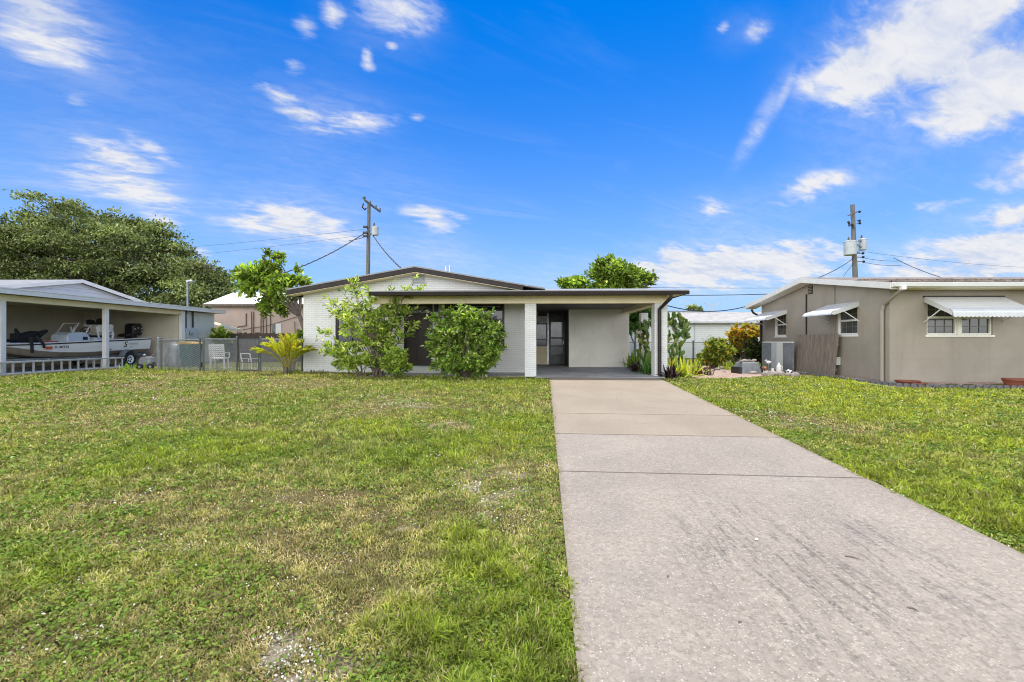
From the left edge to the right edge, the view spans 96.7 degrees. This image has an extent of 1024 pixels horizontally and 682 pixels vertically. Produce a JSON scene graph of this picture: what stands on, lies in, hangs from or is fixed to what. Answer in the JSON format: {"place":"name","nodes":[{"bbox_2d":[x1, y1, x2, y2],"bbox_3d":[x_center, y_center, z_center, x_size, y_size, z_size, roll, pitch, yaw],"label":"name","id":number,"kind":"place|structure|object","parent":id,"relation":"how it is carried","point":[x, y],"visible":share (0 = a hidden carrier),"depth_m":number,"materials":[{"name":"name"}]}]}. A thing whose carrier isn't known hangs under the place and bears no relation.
{"place":"outdoors","nodes":[
{"label":"outdoors","id":0,"kind":"place"},
{"bbox_2d":[0,356,1023,681],"bbox_3d":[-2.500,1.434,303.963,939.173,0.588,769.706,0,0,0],"label":"ground","id":1,"kind":"structure","parent":0,"point":[286,650],"depth_m":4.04,"materials":[{"name":"green plant"}]},
{"bbox_2d":[0,357,123,375],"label":"picket fence","id":2,"kind":"object","parent":1,"relation":"on","point":[33,371],"visible":0.99,"depth_m":15.83,"materials":[{"name":"metal"}]},
{"bbox_2d":[0,188,203,304],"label":"oak tree","id":3,"kind":"object","parent":1,"relation":"on","point":[30,242],"visible":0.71,"depth_m":36.81,"materials":[{"name":"green plant"}]},
{"bbox_2d":[0,279,242,374],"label":"carport house","id":4,"kind":"structure","parent":1,"relation":"on","point":[51,306],"depth_m":21.06,"materials":[{"name":"grey concrete"}]},
{"bbox_2d":[6,349,152,365],"bbox_3d":[-18.355,0.583,17.930,2.520,1.085,8.060,0,0,1],"label":"trailer","id":5,"kind":"object","parent":4,"relation":"on","point":[129,358],"visible":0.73,"depth_m":20.09,"materials":[{"name":"metal"}]},
{"bbox_2d":[6,318,150,356],"bbox_3d":[-18.335,-0.193,18.934,2.130,1.635,6.832,0,0,1],"label":"skiff boat","id":6,"kind":"object","parent":5,"relation":"on","point":[58,344],"visible":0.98,"depth_m":18.50,"materials":[{"name":"white plastic"}]},
{"bbox_2d":[119,363,144,369],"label":"weed tuft","id":7,"kind":"object","parent":1,"relation":"on","point":[127,366],"visible":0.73,"depth_m":18.09,"materials":[{"name":"green plant"}]},
{"bbox_2d":[136,348,159,368],"bbox_3d":[-14.682,0.711,18.373,0.722,0.871,0.340,0,0,-10],"label":"garden machine","id":8,"kind":"object","parent":1,"relation":"on","point":[149,361],"visible":0.92,"depth_m":18.26,"materials":[{"name":"grey plastic"}]},
{"bbox_2d":[164,342,180,367],"bbox_3d":[-14.330,0.594,19.306,0.724,1.094,0.476,0,0,-11],"label":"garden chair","id":9,"kind":"object","parent":1,"relation":"on","point":[172,354],"visible":0.36,"depth_m":19.15,"materials":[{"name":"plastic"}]},
{"bbox_2d":[153,366,196,370],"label":"weed tuft","id":10,"kind":"object","parent":1,"relation":"on","point":[169,368],"visible":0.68,"depth_m":17.18,"materials":[{"name":"green plant"}]},
{"bbox_2d":[157,337,200,370],"bbox_3d":[-12.711,0.515,17.356,2.401,1.350,0.092,0,0,20],"label":"chain link fence","id":11,"kind":"object","parent":1,"relation":"on","point":[160,355],"visible":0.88,"depth_m":17.42,"materials":[{"name":"metal"}]},
{"bbox_2d":[178,341,201,366],"bbox_3d":[-13.334,0.580,18.948,0.638,1.120,0.737,0,0,6],"label":"wheelie bin","id":12,"kind":"object","parent":1,"relation":"on","point":[190,353],"visible":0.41,"depth_m":18.66,"materials":[{"name":"grey plastic"}]},
{"bbox_2d":[144,253,238,308],"bbox_3d":[-25.180,-2.891,36.883,6.450,8.365,7.843,0,0,0],"label":"oak tree","id":13,"kind":"object","parent":1,"relation":"on","point":[210,283],"visible":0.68,"depth_m":35.59,"materials":[{"name":"green plant"}]},
{"bbox_2d":[208,344,229,368],"bbox_3d":[-11.941,0.638,18.548,0.620,1.006,0.651,0,0,-15],"label":"garden chair","id":14,"kind":"object","parent":1,"relation":"on","point":[220,346],"visible":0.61,"depth_m":18.32,"materials":[{"name":"white plastic"}]},
{"bbox_2d":[202,336,237,370],"bbox_3d":[-10.824,0.505,16.875,1.345,1.370,0.075,0,0,2],"label":"chain link fence","id":15,"kind":"object","parent":1,"relation":"on","point":[229,366],"visible":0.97,"depth_m":16.88,"materials":[{"name":"metal"}]},
{"bbox_2d":[209,326,232,361],"bbox_3d":[-15.569,0.150,24.386,1.110,1.992,1.784,0,0,-31],"label":"leafy shrub","id":16,"kind":"object","parent":1,"relation":"on","point":[219,332],"visible":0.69,"depth_m":24.10,"materials":[{"name":"green plant"}]},
{"bbox_2d":[240,353,257,368],"bbox_3d":[-10.361,0.804,17.957,0.496,0.674,0.521,0,0,8],"label":"garden chair","id":17,"kind":"object","parent":1,"relation":"on","point":[250,358],"visible":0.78,"depth_m":17.80,"materials":[{"name":"white plastic"}]},
{"bbox_2d":[202,292,302,356],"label":"pink building","id":18,"kind":"structure","parent":1,"relation":"on","point":[242,313],"depth_m":31.00,"materials":[{"name":"paint"}]},
{"bbox_2d":[272,324,281,333],"bbox_3d":[-16.001,-0.807,30.964,0.610,0.741,0.069,0,0,0],"label":"window","id":19,"kind":"structure","parent":18,"relation":"in","point":[276,328],"depth_m":30.95,"materials":[{"name":"white glass"}]},
{"bbox_2d":[225,332,300,361],"bbox_3d":[-13.317,0.330,25.132,5.369,1.619,0.076,0,0,-2],"label":"wooden fence","id":20,"kind":"object","parent":1,"relation":"on","point":[246,346],"visible":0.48,"depth_m":25.06,"materials":[{"name":"brown wood"}]},
{"bbox_2d":[227,247,313,330],"bbox_3d":[-14.144,-2.077,26.619,4.650,6.732,3.803,0,0,39],"label":"almond tree","id":21,"kind":"object","parent":1,"relation":"on","point":[270,280],"visible":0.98,"depth_m":26.07,"materials":[{"name":"green plant"}]},
{"bbox_2d":[259,336,302,371],"bbox_3d":[-8.507,0.505,16.775,1.638,1.370,0.075,0,0,2],"label":"chain link fence","id":22,"kind":"object","parent":1,"relation":"on","point":[261,357],"visible":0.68,"depth_m":16.78,"materials":[{"name":"metal"}]},
{"bbox_2d":[239,339,259,370],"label":"chain link gate","id":23,"kind":"structure","parent":22,"relation":"attached to","point":[258,345],"depth_m":16.80,"materials":[{"name":"metal"}]},
{"bbox_2d":[250,332,317,373],"bbox_3d":[-7.745,0.430,15.565,1.906,1.494,1.740,0,0,0],"label":"areca palm","id":24,"kind":"object","parent":1,"relation":"on","point":[288,346],"visible":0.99,"depth_m":15.42,"materials":[{"name":"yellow plant"}]},
{"bbox_2d":[291,329,302,369],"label":"leafy shrub","id":25,"kind":"object","parent":1,"relation":"on","point":[300,334],"visible":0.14,"depth_m":17.13,"materials":[{"name":"green plant"}]},
{"bbox_2d":[315,326,378,376],"bbox_3d":[-5.389,0.328,14.692,2.269,1.643,1.329,0,0,0],"label":"flowering shrub","id":26,"kind":"object","parent":1,"relation":"on","point":[348,361],"visible":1,"depth_m":14.51,"materials":[{"name":"green plant"}]},
{"bbox_2d":[362,196,380,273],"bbox_3d":[-9.853,-4.249,31.853,1.080,11.184,2.086,0,0,-9],"label":"utility pole","id":27,"kind":"object","parent":1,"relation":"on","point":[375,230],"visible":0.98,"depth_m":31.88,"materials":[{"name":"grey wood"}]},
{"bbox_2d":[47,229,362,255],"bbox_3d":[-31.741,-7.796,38.000,44.604,0.636,0.016,0,0,16],"label":"power line","id":28,"kind":"object","parent":27,"relation":"attached to","point":[251,241],"visible":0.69,"depth_m":34.53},
{"bbox_2d":[130,236,353,260],"bbox_3d":[-31.741,-7.088,38.000,44.604,0.781,0.016,0,0,16],"label":"power line","id":29,"kind":"object","parent":27,"relation":"attached to","point":[254,248],"visible":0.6,"depth_m":34.58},
{"bbox_2d":[283,233,363,272],"bbox_3d":[-11.932,-5.813,29.446,0.118,3.762,6.093,0,0,35],"label":"power line","id":30,"kind":"object","parent":27,"relation":"attached to","point":[325,255],"visible":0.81,"depth_m":29.39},
{"bbox_2d":[373,235,400,267],"bbox_3d":[-7.431,-5.351,26.838,0.103,4.052,10.728,0,0,-25],"label":"power line","id":31,"kind":"object","parent":27,"relation":"attached to","point":[386,253],"visible":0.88,"depth_m":26.33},
{"bbox_2d":[316,273,427,375],"bbox_3d":[-4.648,-0.497,14.643,3.633,3.296,1.866,0,0,0],"label":"flowering shrub","id":32,"kind":"object","parent":1,"relation":"on","point":[381,337],"visible":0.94,"depth_m":14.54,"materials":[{"name":"green plant"}]},
{"bbox_2d":[377,344,413,377],"bbox_3d":[-3.576,0.766,14.104,1.097,1.339,1.106,0,0,0],"label":"flowering shrub","id":33,"kind":"object","parent":1,"relation":"on","point":[396,364],"visible":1,"depth_m":13.95,"materials":[{"name":"green plant"}]},
{"bbox_2d":[427,375,460,379],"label":"weed tuft","id":34,"kind":"object","parent":1,"relation":"on","point":[442,377],"visible":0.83,"depth_m":13.52,"materials":[{"name":"green plant"}]},
{"bbox_2d":[421,300,509,377],"bbox_3d":[-1.447,-0.021,14.086,2.764,2.468,1.859,0,0,0],"label":"round shrub","id":35,"kind":"object","parent":1,"relation":"on","point":[464,344],"visible":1,"depth_m":13.78,"materials":[{"name":"green plant"}]},
{"bbox_2d":[286,266,689,377],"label":"brick house","id":36,"kind":"structure","parent":1,"relation":"on","point":[568,332],"depth_m":16.34,"materials":[{"name":"white brick"}]},
{"bbox_2d":[336,310,381,347],"bbox_3d":[-5.531,-0.444,16.476,1.807,1.379,0.210,0,0,2],"label":"window","id":37,"kind":"structure","parent":36,"relation":"in","point":[339,337],"depth_m":16.53,"materials":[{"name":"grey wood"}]},
{"bbox_2d":[406,315,430,364],"bbox_3d":[-3.367,-0.035,16.410,0.943,1.818,0.132,0,0,2],"label":"front door","id":38,"kind":"structure","parent":36,"relation":"in","point":[417,353],"depth_m":16.41,"materials":[{"name":"brown wood"}]},
{"bbox_2d":[444,304,503,350],"bbox_3d":[-1.359,-0.505,16.348,2.184,1.698,0.175,0,0,2],"label":"window","id":39,"kind":"structure","parent":36,"relation":"in","point":[498,315],"depth_m":16.36,"materials":[{"name":"black glass"}]},
{"bbox_2d":[536,323,546,345],"bbox_3d":[1.393,-0.303,21.593,0.570,1.088,0.060,0,0,2],"label":"entry window","id":40,"kind":"structure","parent":36,"relation":"in","point":[541,328],"depth_m":21.59,"materials":[{"name":"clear glass"}]},
{"bbox_2d":[549,320,564,363],"bbox_3d":[2.125,0.060,21.522,0.757,2.060,0.110,0,0,2],"label":"storm door","id":41,"kind":"structure","parent":36,"relation":"in","point":[556,327],"depth_m":21.53,"materials":[{"name":"black glass"}]},
{"bbox_2d":[554,275,593,288],"bbox_3d":[4.694,-1.948,34.759,3.184,6.394,2.475,0,0,0],"label":"almond tree","id":42,"kind":"object","parent":1,"relation":"on","point":[575,282],"visible":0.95,"depth_m":34.11,"materials":[{"name":"green plant"}]},
{"bbox_2d":[581,253,658,288],"bbox_3d":[8.153,-2.696,34.757,5.253,7.920,5.156,0,0,-31],"label":"almond tree","id":43,"kind":"object","parent":1,"relation":"on","point":[618,273],"visible":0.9,"depth_m":33.66,"materials":[{"name":"green plant"}]},
{"bbox_2d":[623,351,640,367],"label":"ginger plant","id":44,"kind":"object","parent":1,"relation":"on","point":[633,356],"visible":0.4,"depth_m":18.53,"materials":[{"name":"green plant"}]},
{"bbox_2d":[626,360,642,371],"bbox_3d":[4.483,0.885,16.479,0.708,0.570,0.904,0,0,44],"label":"cordyline","id":45,"kind":"object","parent":1,"relation":"on","point":[634,367],"visible":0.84,"depth_m":16.40,"materials":[{"name":"purple plant"}]},
{"bbox_2d":[623,351,651,374],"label":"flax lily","id":46,"kind":"object","parent":1,"relation":"on","point":[647,369],"visible":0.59,"depth_m":15.31,"materials":[{"name":"green plant"}]},
{"bbox_2d":[629,308,650,359],"bbox_3d":[6.726,-0.521,24.622,2.852,3.544,2.621,0,0,44],"label":"shade tree","id":47,"kind":"object","parent":1,"relation":"on","point":[633,320],"visible":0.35,"depth_m":23.90,"materials":[{"name":"green plant"}]},
{"bbox_2d":[636,352,650,371],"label":"flax lily","id":48,"kind":"object","parent":1,"relation":"on","point":[643,364],"visible":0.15,"depth_m":16.59,"materials":[{"name":"green plant"}]},
{"bbox_2d":[655,363,684,377],"bbox_3d":[4.944,0.906,14.251,0.781,0.533,1.065,0,0,42],"label":"cordyline","id":49,"kind":"object","parent":1,"relation":"on","point":[670,373],"visible":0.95,"depth_m":14.15,"materials":[{"name":"purple plant"}]},
{"bbox_2d":[629,340,759,362],"bbox_3d":[9.283,0.570,23.200,6.898,1.240,0.074,0,0,0],"label":"chain link fence","id":50,"kind":"object","parent":1,"relation":"on","point":[693,347],"visible":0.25,"depth_m":23.19,"materials":[{"name":"grey metal"}]},
{"bbox_2d":[685,303,703,310],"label":"round tree","id":51,"kind":"object","parent":1,"relation":"on","point":[694,307],"visible":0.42,"depth_m":69.51,"materials":[{"name":"green plant"}]},
{"bbox_2d":[683,365,775,377],"bbox_3d":[7.662,1.134,17.491,5.552,0.082,7.117,0,0,0],"label":"mulch bed","id":52,"kind":"object","parent":1,"relation":"on","point":[722,374],"visible":0.22,"depth_m":15.01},
{"bbox_2d":[635,319,650,365],"bbox_3d":[5.301,0.149,17.706,1.124,1.982,0.744,0,0,0],"label":"prickly pear","id":53,"kind":"object","parent":52,"relation":"on","point":[644,334],"visible":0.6,"depth_m":17.52,"materials":[{"name":"green plant"}]},
{"bbox_2d":[667,355,680,370],"bbox_3d":[5.389,0.807,15.407,1.061,0.726,0.851,0,0,10],"label":"bromeliad","id":54,"kind":"object","parent":52,"relation":"on","point":[673,362],"visible":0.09,"depth_m":15.32,"materials":[{"name":"green plant"}]},
{"bbox_2d":[667,312,690,368],"bbox_3d":[5.812,0.032,16.148,1.025,2.216,1.375,0,0,29],"label":"prickly pear","id":55,"kind":"object","parent":52,"relation":"on","point":[684,323],"visible":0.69,"depth_m":15.85,"materials":[{"name":"green plant"}]},
{"bbox_2d":[667,357,707,376],"bbox_3d":[5.434,0.832,14.562,1.434,0.676,1.533,0,0,-28],"label":"bromeliad","id":56,"kind":"object","parent":52,"relation":"on","point":[686,371],"visible":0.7,"depth_m":14.47,"materials":[{"name":"yellow plant"}]},
{"bbox_2d":[682,358,714,375],"bbox_3d":[5.966,0.818,15.064,1.486,0.705,1.607,0,0,0],"label":"bromeliad","id":57,"kind":"object","parent":52,"relation":"on","point":[693,367],"visible":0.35,"depth_m":14.90,"materials":[{"name":"yellow plant"}]},
{"bbox_2d":[692,364,716,375],"bbox_3d":[6.221,0.945,14.969,0.948,0.450,0.844,0,0,-34],"label":"cordyline","id":58,"kind":"object","parent":52,"relation":"on","point":[703,372],"visible":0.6,"depth_m":14.84,"materials":[{"name":"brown plant"}]},
{"bbox_2d":[695,337,736,367],"bbox_3d":[8.271,0.484,18.503,1.856,1.333,1.574,0,0,0],"label":"croton shrub","id":59,"kind":"object","parent":52,"relation":"on","point":[716,352],"visible":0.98,"depth_m":18.08,"materials":[{"name":"green plant"}]},
{"bbox_2d":[715,361,763,370],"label":"flax lily","id":60,"kind":"object","parent":52,"relation":"on","point":[728,367],"visible":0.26,"depth_m":17.52,"materials":[{"name":"green plant"}]},
{"bbox_2d":[731,359,762,373],"bbox_3d":[8.079,0.879,15.697,0.890,0.523,0.586,0,0,-8],"label":"planter tub","id":61,"kind":"object","parent":52,"relation":"on","point":[744,366],"visible":0.89,"depth_m":15.48,"materials":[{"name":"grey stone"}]},
{"bbox_2d":[768,371,777,375],"bbox_3d":[8.464,1.077,14.818,0.378,0.230,0.307,0,0,40],"label":"rock","id":62,"kind":"object","parent":52,"relation":"on","point":[771,373],"visible":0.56,"depth_m":14.71,"materials":[{"name":"grey stone"}]},
{"bbox_2d":[776,363,782,371],"bbox_3d":[9.159,0.920,15.593,0.193,0.340,0.168,0,0,37],"label":"white jug","id":63,"kind":"object","parent":52,"relation":"on","point":[779,367],"visible":0.77,"depth_m":15.55,"materials":[{"name":"plastic"}]},
{"bbox_2d":[726,343,742,364],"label":"dark shrub","id":64,"kind":"object","parent":1,"relation":"on","point":[736,357],"visible":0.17,"depth_m":21.23,"materials":[{"name":"green plant"}]},
{"bbox_2d":[724,322,759,359],"bbox_3d":[10.422,0.132,20.527,2.143,2.027,1.296,0,0,-35],"label":"bougainvillea","id":65,"kind":"object","parent":1,"relation":"on","point":[737,336],"visible":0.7,"depth_m":20.27,"materials":[{"name":"orange plant"}]},
{"bbox_2d":[738,337,764,362],"bbox_3d":[10.508,0.477,19.662,1.109,1.340,1.510,0,0,41],"label":"dark shrub","id":66,"kind":"object","parent":1,"relation":"on","point":[754,351],"visible":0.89,"depth_m":19.40,"materials":[{"name":"green plant"}]},
{"bbox_2d":[762,342,793,370],"bbox_3d":[10.228,0.602,17.560,0.061,1.155,2.079,0,0,1],"label":"panel screen","id":67,"kind":"object","parent":1,"relation":"on","point":[776,353],"visible":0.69,"depth_m":17.38,"materials":[{"name":"white paint"}]},
{"bbox_2d":[777,371,784,375],"bbox_3d":[8.664,1.075,14.700,0.334,0.221,0.289,0,0,-14],"label":"rock","id":68,"kind":"object","parent":1,"relation":"on","point":[779,373],"visible":0.65,"depth_m":14.58,"materials":[{"name":"grey stone"}]},
{"bbox_2d":[790,372,799,376],"bbox_3d":[8.961,1.075,14.413,0.284,0.173,0.226,0,0,19],"label":"rock","id":69,"kind":"object","parent":1,"relation":"on","point":[794,374],"visible":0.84,"depth_m":14.32,"materials":[{"name":"grey stone"}]},
{"bbox_2d":[794,334,838,374],"bbox_3d":[10.442,0.490,15.705,0.183,1.460,2.162,0,0,1],"label":"fence panel","id":70,"kind":"object","parent":1,"relation":"on","point":[811,356],"visible":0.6,"depth_m":15.57,"materials":[{"name":"brown wood"}]},
{"bbox_2d":[843,204,866,276],"bbox_3d":[24.871,-4.272,32.925,2.250,11.238,0.816,0,0,-27],"label":"utility pole","id":71,"kind":"object","parent":1,"relation":"on","point":[850,247],"visible":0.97,"depth_m":32.87,"materials":[{"name":"grey wood"}]},
{"bbox_2d":[862,251,1009,266],"bbox_3d":[36.723,-6.368,36.500,24.348,0.368,0.018,0,0,-17],"label":"power line","id":72,"kind":"object","parent":71,"relation":"attached to","point":[935,260],"visible":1,"depth_m":35.34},
{"bbox_2d":[745,277,1023,381],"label":"block house","id":73,"kind":"structure","parent":1,"relation":"on","point":[940,329],"depth_m":12.80,"materials":[{"name":"beige paint"}]},
{"bbox_2d":[774,314,786,337],"bbox_3d":[10.774,-0.620,18.116,0.220,0.966,0.830,0,0,1],"label":"window","id":74,"kind":"structure","parent":73,"relation":"in","point":[780,328],"depth_m":18.20,"materials":[{"name":"white paint"}]},
{"bbox_2d":[838,307,858,336],"bbox_3d":[10.730,-0.620,14.435,0.220,0.966,0.948,0,0,1],"label":"window","id":75,"kind":"structure","parent":73,"relation":"in","point":[847,325],"depth_m":14.47,"materials":[{"name":"white glass"}]},
{"bbox_2d":[927,304,956,334],"bbox_3d":[12.088,-0.652,12.852,0.872,0.962,0.080,0,0,1],"label":"window","id":76,"kind":"structure","parent":73,"relation":"in","point":[942,323],"depth_m":12.85,"materials":[{"name":"white glass"}]},
{"bbox_2d":[961,316,990,334],"bbox_3d":[13.051,-0.652,12.839,0.873,0.962,0.080,0,0,1],"label":"window","id":77,"kind":"structure","parent":73,"relation":"in","point":[970,325],"depth_m":12.84,"materials":[{"name":"grey glass"}]},
{"bbox_2d":[804,375,1003,388],"bbox_3d":[14.485,1.181,12.296,11.144,0.175,3.686,0,0,15],"label":"gravel strip","id":78,"kind":"object","parent":1,"relation":"on","point":[963,383],"visible":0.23,"depth_m":12.65,"materials":[{"name":"grey gravel"}]},
{"bbox_2d":[894,380,920,383],"bbox_3d":[10.647,1.145,12.250,0.540,0.170,0.540,0,0,44],"label":"terracotta pot","id":79,"kind":"object","parent":78,"relation":"on","point":[906,381],"visible":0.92,"depth_m":12.14,"materials":[{"name":"ceramic"}]},
{"bbox_2d":[1001,378,1023,385],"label":"terracotta pot","id":80,"kind":"object","parent":78,"relation":"on","point":[1013,381],"visible":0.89,"depth_m":11.84,"materials":[{"name":"ceramic"}]},
{"bbox_2d":[0,0,1023,311],"label":"sky","id":81,"kind":"structure","parent":0,"point":[724,149],"materials":[{"name":"blue"}]},
{"bbox_2d":[629,303,761,357],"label":"house","id":82,"kind":"structure","parent":0,"point":[704,325],"depth_m":30.00,"materials":[{"name":"grey"}]},
{"bbox_2d":[667,305,744,311],"bbox_3d":[10.564,-1.973,23.000,7.190,1.022,0.050,0,0,-16],"label":"power line","id":83,"kind":"object","parent":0,"point":[704,311],"visible":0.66,"depth_m":22.70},
{"bbox_2d":[683,294,765,295],"bbox_3d":[13.123,-3.067,30.000,9.368,0.155,0.052,0,0,0],"label":"power line","id":84,"kind":"object","parent":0,"point":[715,295],"visible":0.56,"depth_m":29.98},
{"bbox_2d":[550,377,1023,681],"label":"driveway","id":85,"kind":"structure","parent":0,"point":[692,496],"depth_m":3.15,"materials":[{"name":"concrete"}]},
{"bbox_2d":[894,258,938,276],"bbox_3d":[27.182,-4.926,30.501,0.040,2.246,5.105,0,0,11],"label":"power line","id":86,"kind":"object","parent":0,"point":[916,268],"visible":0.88,"depth_m":30.48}
]}

